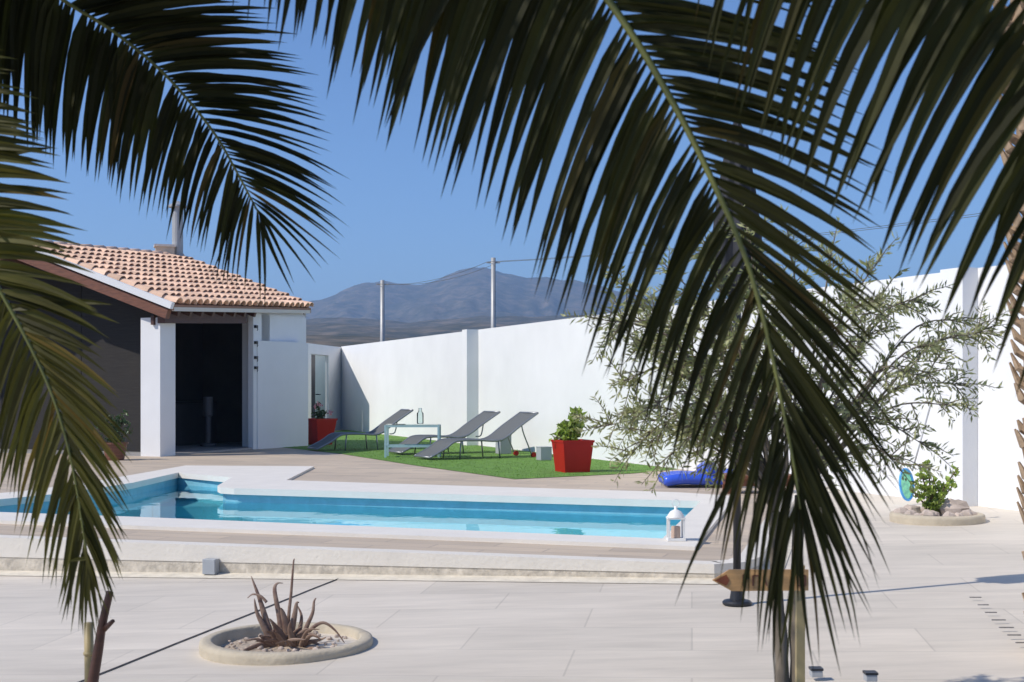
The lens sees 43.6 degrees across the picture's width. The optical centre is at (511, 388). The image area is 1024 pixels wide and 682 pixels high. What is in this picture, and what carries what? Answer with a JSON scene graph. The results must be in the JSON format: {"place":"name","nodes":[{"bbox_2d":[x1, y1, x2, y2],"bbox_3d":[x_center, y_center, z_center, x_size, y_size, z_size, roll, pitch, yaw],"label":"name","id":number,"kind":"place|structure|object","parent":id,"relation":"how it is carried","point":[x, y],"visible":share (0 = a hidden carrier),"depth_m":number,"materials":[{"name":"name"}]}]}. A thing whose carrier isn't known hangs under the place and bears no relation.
{"place":"outdoors","nodes":[
{"label":"outdoors","id":0,"kind":"place"},
{"bbox_2d":[175,401,218,445],"bbox_3d":[-6.915,0.708,26.951,0.600,0.905,1.660,0,0,22],"label":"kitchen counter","id":1,"kind":"object","parent":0,"point":[189,423],"visible":0.5,"depth_m":26.75,"materials":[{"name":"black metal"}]},
{"bbox_2d":[200,397,215,445],"bbox_3d":[-6.189,0.660,26.070,0.320,1.000,0.320,0,0,0],"label":"stand","id":2,"kind":"object","parent":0,"point":[207,407],"visible":1,"depth_m":26.01,"materials":[{"name":"black metal"}]},
{"bbox_2d":[0,429,795,560],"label":"terrace","id":3,"kind":"structure","parent":0,"point":[333,467],"depth_m":15.92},
{"bbox_2d":[104,442,128,459],"bbox_3d":[-6.701,1.048,21.600,0.440,0.300,0.440,0,0,0],"label":"clay pot","id":4,"kind":"object","parent":3,"relation":"on","point":[118,453],"visible":0.53,"depth_m":21.47,"materials":[{"name":"brown ceramic"}]},
{"bbox_2d":[94,409,132,442],"bbox_3d":[-6.719,0.674,21.621,0.671,0.683,0.320,0,0,0],"label":"porch plant","id":5,"kind":"object","parent":4,"relation":"in","point":[119,423],"visible":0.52,"depth_m":21.59,"materials":[{"name":"green plant"}]},
{"bbox_2d":[0,201,313,456],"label":"porch house","id":6,"kind":"structure","parent":3,"relation":"on","point":[187,328],"depth_m":24.31,"materials":[{"name":"paint"}]},
{"bbox_2d":[257,340,307,448],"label":"yard wall","id":7,"kind":"structure","parent":3,"relation":"on","point":[282,397],"depth_m":26.22,"materials":[{"name":"white paint"}]},
{"bbox_2d":[308,343,340,429],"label":"corner wall","id":8,"kind":"structure","parent":3,"relation":"on","point":[324,375],"depth_m":36.52,"materials":[{"name":"white paint"}]},
{"bbox_2d":[315,355,325,417],"bbox_3d":[-5.365,0.120,35.951,0.199,2.140,1.320,0,0,7],"label":"door","id":9,"kind":"structure","parent":8,"relation":"in","point":[320,360],"depth_m":36.08,"materials":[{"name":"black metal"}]},
{"bbox_2d":[0,465,728,550],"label":"swimming pool","id":10,"kind":"structure","parent":3,"relation":"in","point":[263,484],"depth_m":14.00,"materials":[{"name":"white concrete"}]},
{"bbox_2d":[19,484,680,537],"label":"pool water","id":11,"kind":"structure","parent":10,"relation":"in","point":[189,502],"depth_m":13.56,"materials":[{"name":"blue liquid"}]},
{"bbox_2d":[666,499,685,540],"bbox_3d":[1.266,1.009,9.897,0.142,0.317,0.142,0,0,-3],"label":"garden lantern","id":12,"kind":"object","parent":3,"relation":"on","point":[675,514],"visible":1,"depth_m":9.86,"materials":[{"name":"white paint"}]},
{"bbox_2d":[341,265,1023,510],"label":"boundary wall","id":13,"kind":"structure","parent":3,"relation":"on","point":[450,383],"depth_m":21.56,"materials":[{"name":"white paint"}]},
{"bbox_2d":[658,461,727,485],"bbox_3d":[2.337,1.029,15.808,1.045,0.298,0.697,0,0,-3],"label":"inflatable lilo","id":14,"kind":"object","parent":3,"relation":"on","point":[671,479],"visible":0.54,"depth_m":15.48,"materials":[{"name":"blue plastic"}]},
{"bbox_2d":[722,473,790,493],"bbox_3d":[2.833,1.091,14.819,0.800,0.212,0.450,0,0,0],"label":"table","id":15,"kind":"object","parent":3,"relation":"on","point":[744,483],"visible":0.16,"depth_m":14.63,"materials":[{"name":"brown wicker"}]},
{"bbox_2d":[284,430,675,478],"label":"lawn","id":16,"kind":"structure","parent":0,"point":[491,471],"depth_m":21.38,"materials":[{"name":"green plant"}]},
{"bbox_2d":[308,418,337,444],"bbox_3d":[-4.130,0.914,27.550,0.540,0.560,0.540,0,0,-43],"label":"planter pot","id":17,"kind":"object","parent":16,"relation":"on","point":[319,429],"visible":0.69,"depth_m":27.37,"materials":[{"name":"red plastic"}]},
{"bbox_2d":[311,401,332,418],"bbox_3d":[-4.066,0.481,27.492,0.537,0.466,0.227,0,0,9],"label":"flowering plant","id":18,"kind":"object","parent":17,"relation":"on","point":[319,413],"visible":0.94,"depth_m":27.48,"materials":[{"name":"green plant"}]},
{"bbox_2d":[307,409,413,450],"bbox_3d":[-2.982,0.799,25.229,1.992,0.793,0.658,0,0,-26],"label":"sun lounger","id":19,"kind":"object","parent":16,"relation":"on","point":[397,416],"visible":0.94,"depth_m":25.24,"materials":[{"name":"grey metal"}]},
{"bbox_2d":[384,424,440,457],"bbox_3d":[-1.745,0.909,22.540,0.962,0.581,0.462,0,0,0],"label":"side table","id":20,"kind":"object","parent":16,"relation":"on","point":[387,445],"visible":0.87,"depth_m":22.32,"materials":[{"name":"white metal"}]},
{"bbox_2d":[417,408,423,423],"bbox_3d":[-1.615,0.472,22.520,0.120,0.275,0.120,0,0,0],"label":"glass bottle","id":21,"kind":"object","parent":20,"relation":"on","point":[422,417],"visible":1,"depth_m":22.55,"materials":[{"name":"clear glass"}]},
{"bbox_2d":[389,411,500,453],"bbox_3d":[-1.261,0.806,23.845,2.055,0.778,0.658,0,0,-29],"label":"sun lounger","id":22,"kind":"object","parent":16,"relation":"on","point":[471,426],"visible":0.88,"depth_m":23.91,"materials":[{"name":"grey metal"}]},
{"bbox_2d":[414,412,538,458],"bbox_3d":[-0.610,0.800,22.213,2.127,0.791,0.670,0,0,-29],"label":"sun lounger","id":23,"kind":"object","parent":16,"relation":"on","point":[509,427],"visible":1,"depth_m":22.30,"materials":[{"name":"grey fabric"}]},
{"bbox_2d":[496,436,510,453],"bbox_3d":[-0.157,0.974,23.607,0.231,0.436,0.262,0,0,-22],"label":"utility box","id":24,"kind":"object","parent":16,"relation":"on","point":[505,446],"visible":0.34,"depth_m":23.50,"materials":[{"name":"grey plastic"}]},
{"bbox_2d":[536,446,551,459],"bbox_3d":[0.537,1.079,21.492,0.210,0.226,0.210,0,0,-22],"label":"utility box","id":25,"kind":"object","parent":16,"relation":"on","point":[543,452],"visible":0.91,"depth_m":21.41,"materials":[{"name":"grey plastic"}]},
{"bbox_2d":[551,439,594,472],"bbox_3d":[0.873,0.964,18.498,0.490,0.460,0.490,0,0,-20],"label":"planter pot","id":26,"kind":"object","parent":16,"relation":"on","point":[572,456],"visible":0.98,"depth_m":18.31,"materials":[{"name":"red plastic"}]},
{"bbox_2d":[549,406,587,441],"bbox_3d":[0.813,0.555,18.513,0.470,0.642,0.430,0,0,40],"label":"jade plant","id":27,"kind":"object","parent":26,"relation":"in","point":[566,431],"visible":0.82,"depth_m":18.45,"materials":[{"name":"green plant"}]},
{"bbox_2d":[306,267,711,346],"bbox_3d":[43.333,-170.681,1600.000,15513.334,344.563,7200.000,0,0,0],"label":"hills","id":28,"kind":"structure","parent":0,"point":[348,316],"depth_m":3046.92,"materials":[{"name":"grey stone"}]},
{"bbox_2d":[376,280,385,341],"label":"utility pole","id":29,"kind":"object","parent":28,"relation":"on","point":[382,284],"visible":0.52,"depth_m":45.93,"materials":[{"name":"silver metal"}]},
{"bbox_2d":[386,213,979,284],"bbox_3d":[8.336,-4.478,33.628,36.169,1.658,1.280,0,0,42],"label":"overhead wire","id":30,"kind":"object","parent":29,"relation":"attached to","point":[642,252],"visible":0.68,"depth_m":39.14,"materials":[{"name":"black metal"}]},
{"bbox_2d":[486,258,499,327],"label":"utility pole","id":31,"kind":"object","parent":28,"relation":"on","point":[493,294],"visible":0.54,"depth_m":40.93,"materials":[{"name":"silver metal"}]},
{"bbox_2d":[0,0,1021,301],"label":"sky","id":32,"kind":"structure","parent":0,"point":[401,229],"materials":[{"name":"blue"}]},
{"bbox_2d":[0,490,1023,681],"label":"plaza","id":33,"kind":"structure","parent":0,"point":[930,620],"depth_m":7.39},
{"bbox_2d":[83,622,93,681],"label":"bamboo cane","id":34,"kind":"object","parent":33,"relation":"on","point":[88,642],"visible":0.71,"depth_m":4.99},
{"bbox_2d":[87,591,114,681],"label":"pruned stem","id":35,"kind":"object","parent":33,"relation":"on","point":[103,626],"visible":0.95,"depth_m":4.89,"materials":[{"name":"brown wood"}]},
{"bbox_2d":[78,578,337,681],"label":"garden cable","id":36,"kind":"object","parent":33,"relation":"on","point":[203,632],"visible":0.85,"depth_m":7.29,"materials":[{"name":"rubber"}]},
{"bbox_2d":[199,622,372,665],"bbox_3d":[-1.213,1.397,6.896,0.925,0.127,0.926,0,0,0],"label":"ring planter","id":37,"kind":"object","parent":33,"relation":"on","point":[212,648],"visible":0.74,"depth_m":6.71,"materials":[{"name":"concrete"}]},
{"bbox_2d":[242,559,344,650],"bbox_3d":[-1.166,1.180,6.823,0.546,0.532,0.328,0,0,0],"label":"withered aloe","id":38,"kind":"object","parent":37,"relation":"in","point":[283,632],"visible":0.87,"depth_m":6.86,"materials":[{"name":"brown plant"}]},
{"bbox_2d":[0,557,765,577],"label":"kerb base","id":39,"kind":"object","parent":33,"relation":"on","point":[17,564],"visible":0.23,"depth_m":9.54,"materials":[{"name":"white stone"}]},
{"bbox_2d":[0,488,829,583],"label":"kerb foot","id":40,"kind":"object","parent":33,"relation":"on","point":[425,577],"visible":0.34,"depth_m":9.30},
{"bbox_2d":[0,486,827,573],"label":"terrace kerb","id":41,"kind":"structure","parent":40,"relation":"on","point":[17,546],"depth_m":9.47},
{"bbox_2d":[202,558,218,574],"bbox_3d":[-2.289,1.349,9.733,0.105,0.115,0.075,0,0,16],"label":"junction box","id":42,"kind":"object","parent":41,"relation":"attached to","point":[210,566],"visible":1,"depth_m":9.70,"materials":[{"name":"grey plastic"}]},
{"bbox_2d":[0,0,1023,677],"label":"date palm","id":43,"kind":"object","parent":33,"relation":"on","point":[552,48],"visible":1,"depth_m":2.52,"materials":[{"name":"green plant"}]},
{"bbox_2d":[713,123,761,605],"bbox_3d":[1.372,-0.190,7.804,0.304,3.000,0.304,0,0,-22],"label":"closed parasol","id":44,"kind":"object","parent":33,"relation":"on","point":[735,599],"visible":0.32,"depth_m":7.76,"materials":[{"name":"beige fabric"}]},
{"bbox_2d":[713,565,808,681],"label":"arrow sign","id":45,"kind":"object","parent":33,"relation":"on","point":[731,579],"visible":0.55,"depth_m":4.62,"materials":[{"name":"brown wood"}]},
{"bbox_2d":[560,205,1012,681],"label":"olive tree","id":46,"kind":"object","parent":33,"relation":"on","point":[908,371],"visible":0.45,"depth_m":4.85,"materials":[{"name":"green plant"}]},
{"bbox_2d":[808,666,823,676],"bbox_3d":[1.385,1.289,5.833,0.056,0.040,0.056,0,0,0],"label":"ground spotlight","id":47,"kind":"object","parent":33,"relation":"on","point":[818,671],"visible":1,"depth_m":5.81,"materials":[{"name":"grey plastic"}]},
{"bbox_2d":[862,670,877,681],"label":"ground spotlight","id":48,"kind":"object","parent":33,"relation":"on","point":[869,675],"visible":1,"depth_m":5.69,"materials":[{"name":"grey plastic"}]},
{"bbox_2d":[899,404,930,500],"bbox_3d":[4.304,0.669,13.649,0.464,1.048,0.058,0,0,-28],"label":"pool net","id":49,"kind":"object","parent":33,"relation":"on","point":[906,494],"visible":0.67,"depth_m":13.61,"materials":[{"name":"plastic"}]},
{"bbox_2d":[889,511,985,525],"bbox_3d":[4.011,1.233,12.084,0.857,0.132,0.849,0,0,0],"label":"ring planter","id":50,"kind":"object","parent":33,"relation":"on","point":[909,519],"visible":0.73,"depth_m":11.73,"materials":[{"name":"stone"}]},
{"bbox_2d":[893,507,907,513],"bbox_3d":[3.684,1.176,12.138,0.152,0.114,0.129,0,0,0],"label":"rock","id":51,"kind":"object","parent":50,"relation":"on","point":[903,510],"visible":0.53,"depth_m":12.10,"materials":[{"name":"grey stone"}]},
{"bbox_2d":[904,510,915,514],"bbox_3d":[3.730,1.180,11.984,0.122,0.095,0.093,0,0,16],"label":"rock","id":52,"kind":"object","parent":50,"relation":"on","point":[911,512],"visible":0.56,"depth_m":11.96,"materials":[{"name":"grey stone"}]},
{"bbox_2d":[904,504,921,512],"bbox_3d":[3.824,1.169,12.198,0.178,0.141,0.147,0,0,0],"label":"rock","id":53,"kind":"object","parent":50,"relation":"on","point":[913,507],"visible":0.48,"depth_m":12.16,"materials":[{"name":"grey stone"}]},
{"bbox_2d":[922,509,935,515],"bbox_3d":[3.855,1.174,11.864,0.138,0.117,0.121,0,0,0],"label":"rock","id":54,"kind":"object","parent":50,"relation":"on","point":[926,512],"visible":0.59,"depth_m":11.82,"materials":[{"name":"grey stone"}]},
{"bbox_2d":[909,459,959,511],"bbox_3d":[3.984,0.936,12.077,0.498,0.559,0.226,0,0,0],"label":"green succulent","id":55,"kind":"object","parent":50,"relation":"in","point":[934,500],"visible":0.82,"depth_m":12.06,"materials":[{"name":"green plant"}]},
{"bbox_2d":[942,511,955,515],"bbox_3d":[4.038,1.175,11.809,0.129,0.092,0.109,0,0,0],"label":"rock","id":56,"kind":"object","parent":50,"relation":"on","point":[947,513],"visible":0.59,"depth_m":11.79,"materials":[{"name":"grey stone"}]},
{"bbox_2d":[938,498,969,515],"bbox_3d":[4.155,1.143,12.107,0.284,0.226,0.268,0,0,0],"label":"rock","id":57,"kind":"object","parent":50,"relation":"in","point":[954,506],"visible":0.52,"depth_m":12.02,"materials":[{"name":"grey stone"}]},
{"bbox_2d":[960,509,972,515],"bbox_3d":[4.212,1.170,11.883,0.138,0.104,0.111,0,0,16],"label":"rock","id":58,"kind":"object","parent":50,"relation":"on","point":[967,512],"visible":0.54,"depth_m":11.85,"materials":[{"name":"grey stone"}]},
{"bbox_2d":[993,0,1023,611],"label":"date palm","id":59,"kind":"object","parent":33,"relation":"on","point":[1019,323],"visible":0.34,"depth_m":6.25,"materials":[{"name":"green plant"}]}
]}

